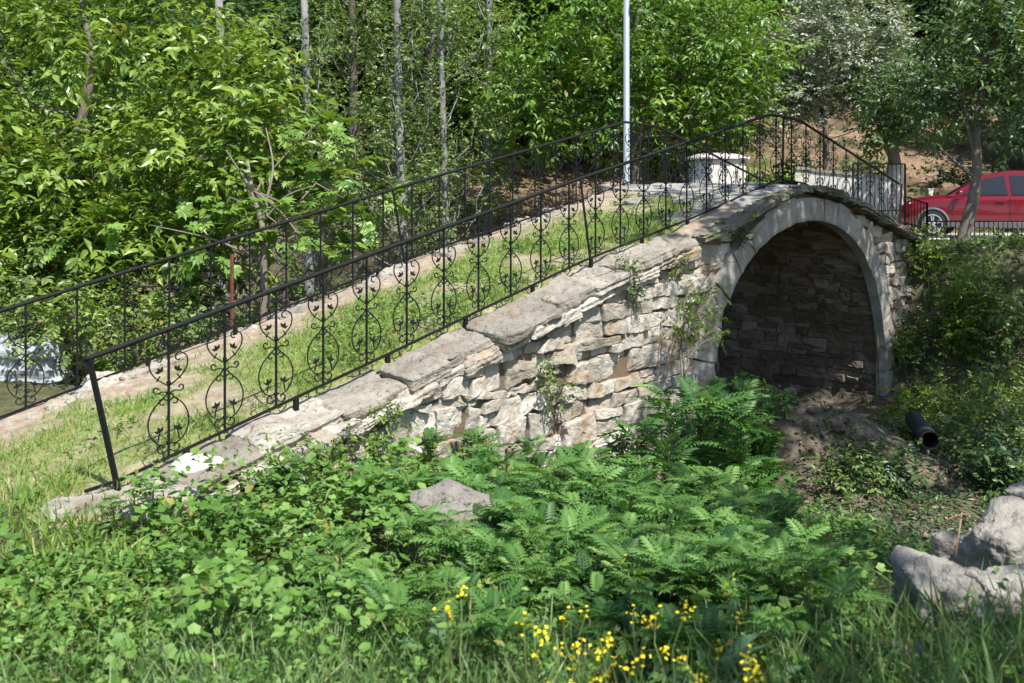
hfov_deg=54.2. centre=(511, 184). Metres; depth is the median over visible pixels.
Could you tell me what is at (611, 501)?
pinnate plant
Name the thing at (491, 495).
pinnate plant
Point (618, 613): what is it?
pinnate plant
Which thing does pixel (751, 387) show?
pinnate plant
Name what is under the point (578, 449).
pinnate plant
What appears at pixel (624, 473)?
pinnate plant
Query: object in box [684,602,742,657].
pinnate plant
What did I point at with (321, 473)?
wall plant
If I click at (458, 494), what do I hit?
boulder
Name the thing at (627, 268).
wall plant
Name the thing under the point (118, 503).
pinnate plant
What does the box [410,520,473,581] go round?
pinnate plant
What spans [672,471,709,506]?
pinnate plant
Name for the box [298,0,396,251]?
poplar tree
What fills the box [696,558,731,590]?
pinnate plant
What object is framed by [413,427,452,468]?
pinnate plant
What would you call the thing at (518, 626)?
pinnate plant
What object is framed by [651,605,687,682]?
mustard plant
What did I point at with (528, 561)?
pinnate plant
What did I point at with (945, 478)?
leaf litter
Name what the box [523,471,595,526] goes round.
pinnate plant
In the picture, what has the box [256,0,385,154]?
hillside tree
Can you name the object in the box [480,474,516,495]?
pinnate plant
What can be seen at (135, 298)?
shrub
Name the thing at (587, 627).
pinnate plant
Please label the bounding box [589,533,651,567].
pinnate plant
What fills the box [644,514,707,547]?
pinnate plant
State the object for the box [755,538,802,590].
pinnate plant
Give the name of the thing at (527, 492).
pinnate plant
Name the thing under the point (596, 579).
pinnate plant
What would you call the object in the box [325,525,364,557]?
pinnate plant
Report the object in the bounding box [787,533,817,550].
pinnate plant
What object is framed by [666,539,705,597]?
pinnate plant
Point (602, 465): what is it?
pinnate plant
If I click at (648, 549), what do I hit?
pinnate plant
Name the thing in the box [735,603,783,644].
pinnate plant
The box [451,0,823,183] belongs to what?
walnut tree
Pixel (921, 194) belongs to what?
bush
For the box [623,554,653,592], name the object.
pinnate plant
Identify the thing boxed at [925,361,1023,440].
bush
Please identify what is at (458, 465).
pinnate plant
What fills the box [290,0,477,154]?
hillside tree
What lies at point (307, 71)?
poplar tree
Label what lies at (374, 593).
pinnate plant
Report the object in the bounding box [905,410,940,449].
drain pipe
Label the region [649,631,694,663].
pinnate plant
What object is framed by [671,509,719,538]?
pinnate plant
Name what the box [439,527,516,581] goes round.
pinnate plant
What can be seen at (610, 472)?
pinnate plant
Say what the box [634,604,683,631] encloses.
pinnate plant
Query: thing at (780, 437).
pinnate plant
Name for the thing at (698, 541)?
pinnate plant
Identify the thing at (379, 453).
pinnate plant
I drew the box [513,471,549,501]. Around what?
pinnate plant
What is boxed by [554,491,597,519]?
pinnate plant
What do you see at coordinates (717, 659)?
mustard plant
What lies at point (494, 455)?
pinnate plant
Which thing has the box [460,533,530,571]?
pinnate plant
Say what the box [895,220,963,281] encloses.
bush
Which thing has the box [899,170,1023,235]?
parked car
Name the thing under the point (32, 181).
broadleaf tree
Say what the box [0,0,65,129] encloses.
hillside tree
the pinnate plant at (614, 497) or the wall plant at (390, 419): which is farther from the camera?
the wall plant at (390, 419)
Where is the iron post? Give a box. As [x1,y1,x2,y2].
[230,255,233,326]
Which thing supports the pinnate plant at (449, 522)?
on the mallow cover
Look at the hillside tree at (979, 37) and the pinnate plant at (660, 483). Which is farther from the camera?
the hillside tree at (979, 37)
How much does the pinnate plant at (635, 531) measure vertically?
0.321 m
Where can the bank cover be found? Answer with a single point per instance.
(1011, 239)
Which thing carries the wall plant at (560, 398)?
attached to the stone bridge
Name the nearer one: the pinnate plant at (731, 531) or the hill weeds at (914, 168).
the pinnate plant at (731, 531)
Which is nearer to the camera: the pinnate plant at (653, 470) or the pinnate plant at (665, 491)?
the pinnate plant at (665, 491)
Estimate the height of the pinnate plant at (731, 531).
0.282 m
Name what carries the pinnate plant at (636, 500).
on the ground at (858, 406)
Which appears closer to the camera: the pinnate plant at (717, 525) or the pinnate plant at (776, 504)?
the pinnate plant at (717, 525)
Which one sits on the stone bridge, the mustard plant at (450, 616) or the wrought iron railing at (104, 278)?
the wrought iron railing at (104, 278)
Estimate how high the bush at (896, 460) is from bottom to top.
0.829 m
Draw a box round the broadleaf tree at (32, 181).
[0,0,362,351]
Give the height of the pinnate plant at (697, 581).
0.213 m
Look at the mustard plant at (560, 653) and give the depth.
3.39 m
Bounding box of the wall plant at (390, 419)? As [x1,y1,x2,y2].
[369,400,420,443]
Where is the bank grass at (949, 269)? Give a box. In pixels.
[905,222,1023,412]
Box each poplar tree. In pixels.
[170,0,284,327]
[246,0,364,308]
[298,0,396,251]
[329,0,474,290]
[365,0,481,216]
[375,0,518,268]
[427,0,540,233]
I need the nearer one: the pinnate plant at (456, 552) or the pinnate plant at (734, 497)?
the pinnate plant at (456, 552)
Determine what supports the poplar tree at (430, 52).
on the ground at (858, 406)
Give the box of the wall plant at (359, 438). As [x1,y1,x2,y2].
[330,418,378,461]
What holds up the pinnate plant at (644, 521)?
on the ground at (858, 406)
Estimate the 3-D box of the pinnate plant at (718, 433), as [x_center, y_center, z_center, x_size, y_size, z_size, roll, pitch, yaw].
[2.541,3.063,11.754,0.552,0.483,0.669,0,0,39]
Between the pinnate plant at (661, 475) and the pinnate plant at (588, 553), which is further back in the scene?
the pinnate plant at (661, 475)
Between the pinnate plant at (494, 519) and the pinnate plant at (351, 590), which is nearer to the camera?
the pinnate plant at (351, 590)
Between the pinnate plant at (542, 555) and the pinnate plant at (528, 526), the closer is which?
the pinnate plant at (542, 555)
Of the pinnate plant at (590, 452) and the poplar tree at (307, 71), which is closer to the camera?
the pinnate plant at (590, 452)
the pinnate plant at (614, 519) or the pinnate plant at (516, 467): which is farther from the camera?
the pinnate plant at (516, 467)
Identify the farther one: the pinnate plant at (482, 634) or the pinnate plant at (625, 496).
the pinnate plant at (625, 496)
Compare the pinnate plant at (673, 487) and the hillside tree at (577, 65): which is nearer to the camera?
the pinnate plant at (673, 487)
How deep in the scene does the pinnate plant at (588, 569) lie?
5.01 m
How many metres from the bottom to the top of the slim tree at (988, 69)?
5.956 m
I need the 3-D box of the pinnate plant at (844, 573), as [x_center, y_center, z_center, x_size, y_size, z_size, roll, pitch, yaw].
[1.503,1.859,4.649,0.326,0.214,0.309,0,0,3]
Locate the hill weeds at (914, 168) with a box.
[646,91,1022,232]
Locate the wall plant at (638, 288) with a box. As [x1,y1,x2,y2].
[626,282,650,307]
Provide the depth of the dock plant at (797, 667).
3.90 m
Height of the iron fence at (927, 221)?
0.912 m
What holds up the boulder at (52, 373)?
on the ground at (858, 406)
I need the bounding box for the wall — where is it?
[795,167,890,215]
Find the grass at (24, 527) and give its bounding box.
[0,431,266,577]
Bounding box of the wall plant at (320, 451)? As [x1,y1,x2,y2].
[296,430,340,468]
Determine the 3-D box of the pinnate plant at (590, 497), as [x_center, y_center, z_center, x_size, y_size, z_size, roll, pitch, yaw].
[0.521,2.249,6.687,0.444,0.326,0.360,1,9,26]
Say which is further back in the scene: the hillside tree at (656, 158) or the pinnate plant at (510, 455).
the hillside tree at (656, 158)
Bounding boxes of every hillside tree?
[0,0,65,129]
[0,0,128,200]
[0,0,217,240]
[0,89,44,229]
[15,0,149,71]
[64,0,287,198]
[161,0,299,98]
[172,0,410,187]
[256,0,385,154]
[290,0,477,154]
[377,0,584,157]
[386,0,482,127]
[405,0,663,177]
[516,0,707,142]
[534,0,768,183]
[620,0,788,182]
[659,0,800,139]
[729,0,848,100]
[758,0,906,95]
[791,0,976,98]
[879,0,1023,86]
[922,0,1017,103]
[950,0,1023,139]
[976,19,1023,172]
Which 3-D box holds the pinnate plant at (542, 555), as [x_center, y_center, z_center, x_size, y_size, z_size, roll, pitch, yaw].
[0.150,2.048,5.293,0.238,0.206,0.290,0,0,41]
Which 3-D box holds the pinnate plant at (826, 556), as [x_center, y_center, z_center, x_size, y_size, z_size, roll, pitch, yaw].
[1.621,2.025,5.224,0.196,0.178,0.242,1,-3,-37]
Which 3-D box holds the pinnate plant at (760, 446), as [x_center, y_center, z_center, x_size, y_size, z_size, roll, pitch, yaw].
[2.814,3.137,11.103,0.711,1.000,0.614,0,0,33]
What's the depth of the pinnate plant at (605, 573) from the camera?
4.98 m
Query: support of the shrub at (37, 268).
on the ground at (858, 406)
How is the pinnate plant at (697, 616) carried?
on the ground at (858, 406)
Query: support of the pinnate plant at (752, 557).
on the ground at (858, 406)
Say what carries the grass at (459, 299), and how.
on the stone bridge
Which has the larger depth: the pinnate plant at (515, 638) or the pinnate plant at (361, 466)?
the pinnate plant at (361, 466)
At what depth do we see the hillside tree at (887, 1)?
42.45 m
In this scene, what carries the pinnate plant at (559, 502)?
on the ground at (858, 406)
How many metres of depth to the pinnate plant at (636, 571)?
4.73 m
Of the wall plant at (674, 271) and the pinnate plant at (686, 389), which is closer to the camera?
the pinnate plant at (686, 389)
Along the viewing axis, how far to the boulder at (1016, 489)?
6.41 m
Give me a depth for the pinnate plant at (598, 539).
5.16 m
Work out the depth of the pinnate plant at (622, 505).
6.84 m
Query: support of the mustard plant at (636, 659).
on the ground at (858, 406)
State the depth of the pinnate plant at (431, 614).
4.45 m
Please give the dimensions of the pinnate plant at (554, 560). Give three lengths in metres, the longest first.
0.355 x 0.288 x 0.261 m
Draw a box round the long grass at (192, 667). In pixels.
[0,487,1023,682]
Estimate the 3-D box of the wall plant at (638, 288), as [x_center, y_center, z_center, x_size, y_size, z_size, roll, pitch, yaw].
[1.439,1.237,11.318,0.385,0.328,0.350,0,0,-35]
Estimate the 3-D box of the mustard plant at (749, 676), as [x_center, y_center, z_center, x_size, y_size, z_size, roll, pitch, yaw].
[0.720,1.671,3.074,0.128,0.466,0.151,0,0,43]
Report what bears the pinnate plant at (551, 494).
on the ground at (858, 406)
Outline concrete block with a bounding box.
[925,188,934,195]
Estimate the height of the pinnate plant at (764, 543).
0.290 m
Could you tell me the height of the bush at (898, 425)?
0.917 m
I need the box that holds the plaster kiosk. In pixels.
[685,153,749,183]
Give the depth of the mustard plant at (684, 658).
3.28 m
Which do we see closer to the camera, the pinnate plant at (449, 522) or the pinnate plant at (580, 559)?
the pinnate plant at (580, 559)
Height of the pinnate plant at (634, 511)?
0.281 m
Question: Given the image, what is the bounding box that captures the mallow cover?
[0,369,1023,682]
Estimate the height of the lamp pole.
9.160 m
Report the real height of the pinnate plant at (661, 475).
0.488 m
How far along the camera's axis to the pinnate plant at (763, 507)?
8.35 m
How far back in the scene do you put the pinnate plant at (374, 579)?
4.87 m
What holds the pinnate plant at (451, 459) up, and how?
on the ground at (858, 406)
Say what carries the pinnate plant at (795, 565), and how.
on the mallow cover
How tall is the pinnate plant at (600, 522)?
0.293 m
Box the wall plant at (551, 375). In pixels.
[527,352,571,391]
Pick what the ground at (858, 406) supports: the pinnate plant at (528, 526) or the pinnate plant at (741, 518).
the pinnate plant at (741, 518)
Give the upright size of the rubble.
1.638 m
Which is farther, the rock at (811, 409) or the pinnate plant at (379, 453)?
the rock at (811, 409)
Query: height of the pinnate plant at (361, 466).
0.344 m
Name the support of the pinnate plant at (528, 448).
on the ground at (858, 406)
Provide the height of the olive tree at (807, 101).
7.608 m
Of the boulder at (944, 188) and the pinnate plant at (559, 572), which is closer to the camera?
the pinnate plant at (559, 572)
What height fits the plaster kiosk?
1.976 m
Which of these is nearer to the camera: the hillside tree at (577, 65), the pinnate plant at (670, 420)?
the pinnate plant at (670, 420)
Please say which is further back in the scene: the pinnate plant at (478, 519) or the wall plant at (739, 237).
the wall plant at (739, 237)
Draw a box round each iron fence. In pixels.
[852,163,905,220]
[904,196,927,235]
[926,203,1023,240]
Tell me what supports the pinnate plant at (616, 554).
on the ground at (858, 406)
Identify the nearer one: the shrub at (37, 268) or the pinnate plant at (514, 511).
the pinnate plant at (514, 511)
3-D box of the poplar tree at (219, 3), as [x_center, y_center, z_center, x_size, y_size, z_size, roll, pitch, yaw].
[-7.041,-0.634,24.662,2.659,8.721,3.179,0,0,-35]
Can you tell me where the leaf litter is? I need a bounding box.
[694,277,1002,543]
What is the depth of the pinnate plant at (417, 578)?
4.96 m
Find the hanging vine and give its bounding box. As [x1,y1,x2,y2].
[660,261,734,425]
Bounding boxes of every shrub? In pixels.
[0,190,84,334]
[0,206,147,362]
[0,249,115,382]
[0,265,160,383]
[55,227,222,371]
[70,272,221,377]
[122,259,279,358]
[133,308,252,368]
[237,269,352,326]
[299,272,358,296]
[746,152,807,183]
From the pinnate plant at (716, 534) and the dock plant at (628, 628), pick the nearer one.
the dock plant at (628, 628)
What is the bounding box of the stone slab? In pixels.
[38,487,131,522]
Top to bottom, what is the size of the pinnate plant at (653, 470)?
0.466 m
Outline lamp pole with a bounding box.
[623,0,629,183]
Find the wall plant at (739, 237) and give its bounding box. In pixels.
[729,224,755,249]
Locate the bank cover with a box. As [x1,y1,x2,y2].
[879,227,1023,427]
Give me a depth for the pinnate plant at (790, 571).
4.66 m
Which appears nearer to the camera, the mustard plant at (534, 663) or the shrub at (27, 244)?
the mustard plant at (534, 663)
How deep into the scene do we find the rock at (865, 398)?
16.31 m
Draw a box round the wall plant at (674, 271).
[668,252,695,277]
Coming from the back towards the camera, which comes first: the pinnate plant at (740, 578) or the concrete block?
the concrete block
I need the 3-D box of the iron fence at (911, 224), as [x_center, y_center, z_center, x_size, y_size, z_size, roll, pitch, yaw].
[8.121,0.658,20.100,0.600,0.880,0.040,0,0,-21]
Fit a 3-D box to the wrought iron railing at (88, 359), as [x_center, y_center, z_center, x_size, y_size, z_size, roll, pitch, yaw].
[2.050,0.606,12.789,0.048,3.318,15.181,0,0,42]
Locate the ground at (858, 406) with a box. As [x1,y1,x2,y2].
[0,4,1023,682]
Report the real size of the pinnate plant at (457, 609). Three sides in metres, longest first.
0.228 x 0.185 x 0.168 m
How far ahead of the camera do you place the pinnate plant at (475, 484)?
6.83 m
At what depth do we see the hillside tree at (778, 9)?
41.40 m
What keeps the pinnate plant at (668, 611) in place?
on the mallow cover
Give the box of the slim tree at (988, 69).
[860,0,1023,242]
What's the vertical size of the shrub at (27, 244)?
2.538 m
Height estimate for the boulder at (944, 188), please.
1.113 m
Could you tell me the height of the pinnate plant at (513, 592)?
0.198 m
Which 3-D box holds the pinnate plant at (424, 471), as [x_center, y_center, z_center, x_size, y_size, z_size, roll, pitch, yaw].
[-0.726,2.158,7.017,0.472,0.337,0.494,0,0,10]
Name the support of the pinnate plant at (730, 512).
on the ground at (858, 406)
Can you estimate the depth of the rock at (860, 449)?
11.60 m
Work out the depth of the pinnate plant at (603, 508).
6.24 m
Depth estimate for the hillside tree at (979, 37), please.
42.54 m
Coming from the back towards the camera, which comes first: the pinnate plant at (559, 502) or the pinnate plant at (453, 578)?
the pinnate plant at (559, 502)
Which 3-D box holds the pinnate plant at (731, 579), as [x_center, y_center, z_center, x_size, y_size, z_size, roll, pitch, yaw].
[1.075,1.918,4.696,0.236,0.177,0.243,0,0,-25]
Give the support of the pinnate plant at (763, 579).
on the ground at (858, 406)
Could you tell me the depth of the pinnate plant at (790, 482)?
10.37 m
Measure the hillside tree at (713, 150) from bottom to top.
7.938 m
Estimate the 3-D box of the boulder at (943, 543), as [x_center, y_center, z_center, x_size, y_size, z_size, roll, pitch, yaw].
[2.568,2.165,5.787,0.280,0.316,0.290,0,0,20]
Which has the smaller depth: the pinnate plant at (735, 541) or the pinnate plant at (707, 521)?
the pinnate plant at (735, 541)
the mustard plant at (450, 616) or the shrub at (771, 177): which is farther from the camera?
the shrub at (771, 177)
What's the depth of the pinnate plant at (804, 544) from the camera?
5.27 m
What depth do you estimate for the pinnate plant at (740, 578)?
4.78 m
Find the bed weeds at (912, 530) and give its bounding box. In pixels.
[727,378,1023,549]
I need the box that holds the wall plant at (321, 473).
[308,447,356,479]
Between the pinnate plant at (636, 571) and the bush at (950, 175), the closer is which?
the pinnate plant at (636, 571)
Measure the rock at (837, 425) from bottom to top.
0.155 m
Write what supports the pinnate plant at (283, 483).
on the ground at (858, 406)
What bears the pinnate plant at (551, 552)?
on the ground at (858, 406)
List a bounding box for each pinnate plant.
[87,488,135,527]
[118,468,178,525]
[187,492,246,530]
[254,464,323,496]
[297,539,369,597]
[298,561,350,602]
[321,568,371,609]
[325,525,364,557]
[336,560,391,611]
[340,460,400,518]
[352,582,432,635]
[356,567,407,625]
[363,434,388,466]
[365,498,427,549]
[366,582,427,643]
[374,469,430,502]
[384,512,441,562]
[386,465,440,502]
[397,569,453,610]
[397,571,436,597]
[407,503,447,559]
[407,597,455,630]
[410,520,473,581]
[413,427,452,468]
[414,509,471,560]
[415,459,473,484]
[417,566,478,597]
[429,543,509,589]
[431,455,482,469]
[434,455,478,481]
[434,468,470,484]
[436,462,497,490]
[437,533,467,566]
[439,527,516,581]
[445,592,481,630]
[447,451,525,484]
[451,426,502,472]
[452,567,487,594]
[455,606,501,656]
[455,617,504,653]
[458,527,513,589]
[459,441,514,479]
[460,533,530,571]
[462,518,523,538]
[463,606,539,661]
[467,502,499,536]
[467,587,524,621]
[468,493,532,522]
[468,522,531,550]
[469,473,498,492]
[470,447,535,471]
[472,469,530,495]
[473,487,554,517]
[477,577,536,620]
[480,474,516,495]
[481,495,547,527]
[481,506,528,530]
[482,549,512,590]
[489,460,544,491]
[489,543,551,604]
[492,506,546,544]
[496,568,555,606]
[497,519,551,557]
[501,616,539,649]
[506,480,548,496]
[506,570,522,594]
[508,451,581,484]
[511,521,549,555]
[512,465,573,521]
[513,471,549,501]
[513,500,568,539]
[514,434,554,480]
[518,451,560,475]
[522,556,556,592]
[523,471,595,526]
[523,551,553,591]
[523,632,554,663]
[525,557,579,602]
[532,488,572,515]
[532,542,592,555]
[533,539,583,563]
[537,560,579,588]
[538,525,568,553]
[544,453,565,482]
[544,581,584,627]
[545,547,584,591]
[546,489,589,517]
[546,501,607,539]
[546,512,619,557]
[548,514,599,561]
[549,542,599,560]
[553,445,595,473]
[553,461,571,481]
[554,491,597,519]
[554,508,603,552]
[555,469,576,492]
[556,547,617,576]
[557,462,634,503]
[557,571,633,622]
[559,549,611,603]
[560,467,611,491]
[560,559,617,604]
[562,440,611,477]
[563,447,617,502]
[565,479,619,509]
[566,612,607,648]
[568,463,637,512]
[569,591,643,643]
[570,467,625,498]
[572,486,621,532]
[575,569,617,600]
[576,505,621,555]
[582,555,612,595]
[585,458,630,507]
[586,534,642,599]
[589,507,630,526]
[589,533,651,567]
[591,533,649,594]
[593,548,663,598]
[595,474,634,507]
[595,494,652,524]
[597,411,670,474]
[597,478,655,516]
[601,545,665,608]
[604,498,634,534]
[605,568,660,609]
[606,463,661,500]
[608,454,663,488]
[608,511,660,546]
[611,496,652,521]
[612,518,657,539]
[612,581,669,637]
[617,472,661,499]
[617,504,652,527]
[618,475,701,523]
[620,533,693,585]
[623,461,659,476]
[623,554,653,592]
[624,457,660,481]
[626,535,692,608]
[627,381,709,487]
[627,490,695,521]
[632,494,696,527]
[633,498,673,527]
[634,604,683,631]
[637,482,699,528]
[639,609,689,667]
[641,603,728,657]
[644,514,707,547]
[645,483,681,507]
[646,561,690,603]
[648,516,700,548]
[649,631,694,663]
[653,480,692,495]
[655,472,673,485]
[655,495,714,543]
[656,561,722,596]
[657,556,709,606]
[657,629,705,656]
[660,461,721,493]
[661,474,739,513]
[663,375,754,504]
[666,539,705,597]
[667,552,727,605]
[668,569,707,611]
[670,535,732,568]
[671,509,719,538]
[671,601,733,660]
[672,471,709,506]
[673,530,730,589]
[679,488,702,513]
[679,553,732,601]
[680,605,727,620]
[683,611,735,644]
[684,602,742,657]
[687,376,737,459]
[689,506,745,538]
[692,390,778,484]
[692,468,749,496]
[692,470,764,505]
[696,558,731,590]
[698,524,748,574]
[699,421,729,458]
[701,377,772,465]
[702,515,744,539]
[704,497,770,518]
[707,538,776,582]
[708,465,755,483]
[709,490,754,513]
[709,614,755,641]
[710,483,780,513]
[710,491,759,518]
[710,576,775,612]
[711,566,762,599]
[711,571,765,611]
[712,436,740,450]
[713,512,768,563]
[713,532,748,557]
[713,555,746,579]
[714,503,757,532]
[714,507,771,545]
[715,535,746,570]
[715,550,743,571]
[716,600,758,642]
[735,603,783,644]
[736,478,775,507]
[737,525,781,550]
[737,543,785,606]
[738,470,781,510]
[739,426,793,486]
[739,513,783,542]
[739,559,792,611]
[742,493,781,530]
[742,507,780,530]
[743,606,806,658]
[745,568,785,605]
[746,558,803,600]
[746,569,784,605]
[751,442,778,469]
[752,467,778,490]
[752,531,782,554]
[753,427,791,455]
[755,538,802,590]
[756,495,791,531]
[757,526,818,589]
[757,539,837,552]
[758,453,785,485]
[758,559,806,602]
[760,479,783,498]
[770,488,808,518]
[773,487,808,527]
[778,475,808,506]
[783,548,842,602]
[785,518,836,580]
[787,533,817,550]
[788,542,855,563]
[789,547,839,572]
[799,566,868,600]
[808,576,897,629]
[809,540,849,559]
[819,552,842,571]
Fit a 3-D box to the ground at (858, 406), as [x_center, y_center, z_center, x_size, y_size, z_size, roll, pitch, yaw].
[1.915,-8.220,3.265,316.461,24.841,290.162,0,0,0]
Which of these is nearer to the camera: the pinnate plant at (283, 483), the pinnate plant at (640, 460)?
the pinnate plant at (283, 483)
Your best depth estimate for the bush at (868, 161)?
33.95 m
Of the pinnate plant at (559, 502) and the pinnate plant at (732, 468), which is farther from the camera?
the pinnate plant at (732, 468)
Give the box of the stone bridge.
[0,182,928,530]
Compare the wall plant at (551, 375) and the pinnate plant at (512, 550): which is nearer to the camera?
the pinnate plant at (512, 550)
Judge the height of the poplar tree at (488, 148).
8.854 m
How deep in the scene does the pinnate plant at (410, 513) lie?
6.28 m
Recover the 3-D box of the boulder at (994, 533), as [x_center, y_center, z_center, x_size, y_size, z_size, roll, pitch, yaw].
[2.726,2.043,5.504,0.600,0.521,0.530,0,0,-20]
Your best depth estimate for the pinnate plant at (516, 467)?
8.21 m
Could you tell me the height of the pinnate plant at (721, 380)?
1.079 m
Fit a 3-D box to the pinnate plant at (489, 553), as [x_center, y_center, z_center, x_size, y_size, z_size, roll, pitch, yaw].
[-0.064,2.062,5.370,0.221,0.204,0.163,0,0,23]
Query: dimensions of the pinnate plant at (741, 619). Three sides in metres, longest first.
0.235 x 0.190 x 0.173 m
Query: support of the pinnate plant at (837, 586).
on the ground at (858, 406)
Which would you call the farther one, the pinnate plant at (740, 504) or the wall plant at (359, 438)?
the wall plant at (359, 438)
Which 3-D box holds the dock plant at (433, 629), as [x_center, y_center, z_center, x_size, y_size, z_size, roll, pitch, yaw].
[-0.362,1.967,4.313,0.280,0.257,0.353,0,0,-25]
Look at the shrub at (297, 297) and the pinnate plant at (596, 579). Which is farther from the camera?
the shrub at (297, 297)
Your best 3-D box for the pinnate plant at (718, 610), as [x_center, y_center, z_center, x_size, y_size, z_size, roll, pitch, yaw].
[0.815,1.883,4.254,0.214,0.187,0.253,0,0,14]
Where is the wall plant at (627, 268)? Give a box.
[599,248,643,281]
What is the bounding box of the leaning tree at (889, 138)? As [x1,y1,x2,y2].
[826,29,1017,224]
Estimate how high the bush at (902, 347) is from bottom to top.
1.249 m
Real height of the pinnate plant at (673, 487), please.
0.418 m
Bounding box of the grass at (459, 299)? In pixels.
[0,192,727,508]
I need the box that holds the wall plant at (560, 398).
[539,374,586,417]
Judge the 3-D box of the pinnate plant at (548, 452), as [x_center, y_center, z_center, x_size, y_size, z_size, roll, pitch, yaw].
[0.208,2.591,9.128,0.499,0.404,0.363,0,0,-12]
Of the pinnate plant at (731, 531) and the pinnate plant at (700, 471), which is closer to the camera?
the pinnate plant at (731, 531)
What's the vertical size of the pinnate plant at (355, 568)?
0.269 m
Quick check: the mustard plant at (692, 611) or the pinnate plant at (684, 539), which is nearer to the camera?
the mustard plant at (692, 611)
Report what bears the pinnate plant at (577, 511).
on the ground at (858, 406)
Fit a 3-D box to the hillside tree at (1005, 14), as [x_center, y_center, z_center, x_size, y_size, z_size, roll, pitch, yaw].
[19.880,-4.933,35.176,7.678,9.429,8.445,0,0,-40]
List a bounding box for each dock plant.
[391,600,445,665]
[617,612,671,647]
[661,627,771,682]
[710,665,805,682]
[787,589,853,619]
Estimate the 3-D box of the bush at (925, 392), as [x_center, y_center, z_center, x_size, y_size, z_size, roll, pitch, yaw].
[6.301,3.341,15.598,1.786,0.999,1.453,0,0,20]
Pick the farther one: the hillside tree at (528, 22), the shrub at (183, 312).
the hillside tree at (528, 22)
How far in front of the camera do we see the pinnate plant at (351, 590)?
5.08 m
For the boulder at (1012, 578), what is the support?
on the ground at (858, 406)
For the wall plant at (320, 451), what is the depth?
8.03 m
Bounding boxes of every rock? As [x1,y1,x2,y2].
[784,387,796,395]
[807,406,816,412]
[825,419,843,431]
[850,442,864,454]
[861,395,874,402]
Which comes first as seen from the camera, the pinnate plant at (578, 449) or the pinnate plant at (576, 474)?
the pinnate plant at (576, 474)
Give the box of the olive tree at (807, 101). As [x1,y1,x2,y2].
[741,0,939,169]
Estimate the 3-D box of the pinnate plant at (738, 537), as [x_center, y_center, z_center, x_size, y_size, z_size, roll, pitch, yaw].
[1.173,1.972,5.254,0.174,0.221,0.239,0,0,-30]
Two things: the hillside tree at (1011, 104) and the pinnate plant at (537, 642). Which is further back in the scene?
the hillside tree at (1011, 104)
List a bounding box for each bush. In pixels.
[761,147,822,183]
[795,436,897,509]
[818,428,951,502]
[830,146,887,174]
[845,392,957,446]
[857,366,969,422]
[872,303,965,374]
[894,404,1003,460]
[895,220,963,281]
[906,181,954,200]
[917,155,988,186]
[920,255,1014,372]
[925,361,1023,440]
[936,273,1023,379]
[938,356,1023,467]
[938,408,1023,505]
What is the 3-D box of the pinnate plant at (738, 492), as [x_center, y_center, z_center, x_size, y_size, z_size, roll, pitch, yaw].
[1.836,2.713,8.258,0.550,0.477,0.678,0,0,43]
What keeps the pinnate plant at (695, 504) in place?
on the ground at (858, 406)
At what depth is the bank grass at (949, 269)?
16.88 m
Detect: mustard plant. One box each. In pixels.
[433,585,466,682]
[514,612,548,682]
[532,642,563,682]
[559,605,588,682]
[565,647,592,682]
[576,632,613,682]
[599,638,650,682]
[603,662,635,682]
[621,554,640,614]
[625,604,653,682]
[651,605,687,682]
[675,650,701,682]
[684,578,745,677]
[694,639,755,682]
[740,644,773,682]
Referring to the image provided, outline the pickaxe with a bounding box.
[940,512,983,561]
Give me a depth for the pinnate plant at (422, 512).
6.07 m
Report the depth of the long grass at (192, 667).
4.07 m
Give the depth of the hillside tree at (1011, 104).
30.65 m
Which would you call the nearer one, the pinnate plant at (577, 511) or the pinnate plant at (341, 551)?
the pinnate plant at (341, 551)
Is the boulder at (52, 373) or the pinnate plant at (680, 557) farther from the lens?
the boulder at (52, 373)
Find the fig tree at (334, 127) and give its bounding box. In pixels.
[43,94,415,320]
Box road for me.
[920,233,1023,239]
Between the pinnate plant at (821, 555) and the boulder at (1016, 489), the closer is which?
the pinnate plant at (821, 555)
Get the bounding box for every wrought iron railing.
[0,121,761,418]
[84,113,902,492]
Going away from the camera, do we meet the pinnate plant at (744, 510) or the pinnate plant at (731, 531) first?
the pinnate plant at (731, 531)
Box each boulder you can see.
[0,333,73,384]
[169,453,223,472]
[392,479,512,569]
[889,638,922,664]
[890,545,982,625]
[930,529,965,558]
[933,182,959,194]
[948,495,1023,570]
[965,564,1023,624]
[1005,480,1023,498]
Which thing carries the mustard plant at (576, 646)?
on the ground at (858, 406)
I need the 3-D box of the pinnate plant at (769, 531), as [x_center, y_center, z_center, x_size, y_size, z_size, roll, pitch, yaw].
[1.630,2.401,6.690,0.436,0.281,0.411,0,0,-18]
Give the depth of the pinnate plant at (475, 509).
6.32 m
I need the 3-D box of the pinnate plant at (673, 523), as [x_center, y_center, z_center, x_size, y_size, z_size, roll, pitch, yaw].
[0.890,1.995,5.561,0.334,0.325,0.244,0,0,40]
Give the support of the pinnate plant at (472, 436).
on the ground at (858, 406)
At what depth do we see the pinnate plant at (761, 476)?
11.11 m
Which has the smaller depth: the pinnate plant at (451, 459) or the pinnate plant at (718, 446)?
the pinnate plant at (451, 459)
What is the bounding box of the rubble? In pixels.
[727,326,1015,539]
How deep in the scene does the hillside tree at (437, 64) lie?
32.12 m
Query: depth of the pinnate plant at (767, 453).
11.23 m
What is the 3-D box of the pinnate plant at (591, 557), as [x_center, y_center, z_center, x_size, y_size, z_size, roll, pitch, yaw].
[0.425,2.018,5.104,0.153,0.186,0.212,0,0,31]

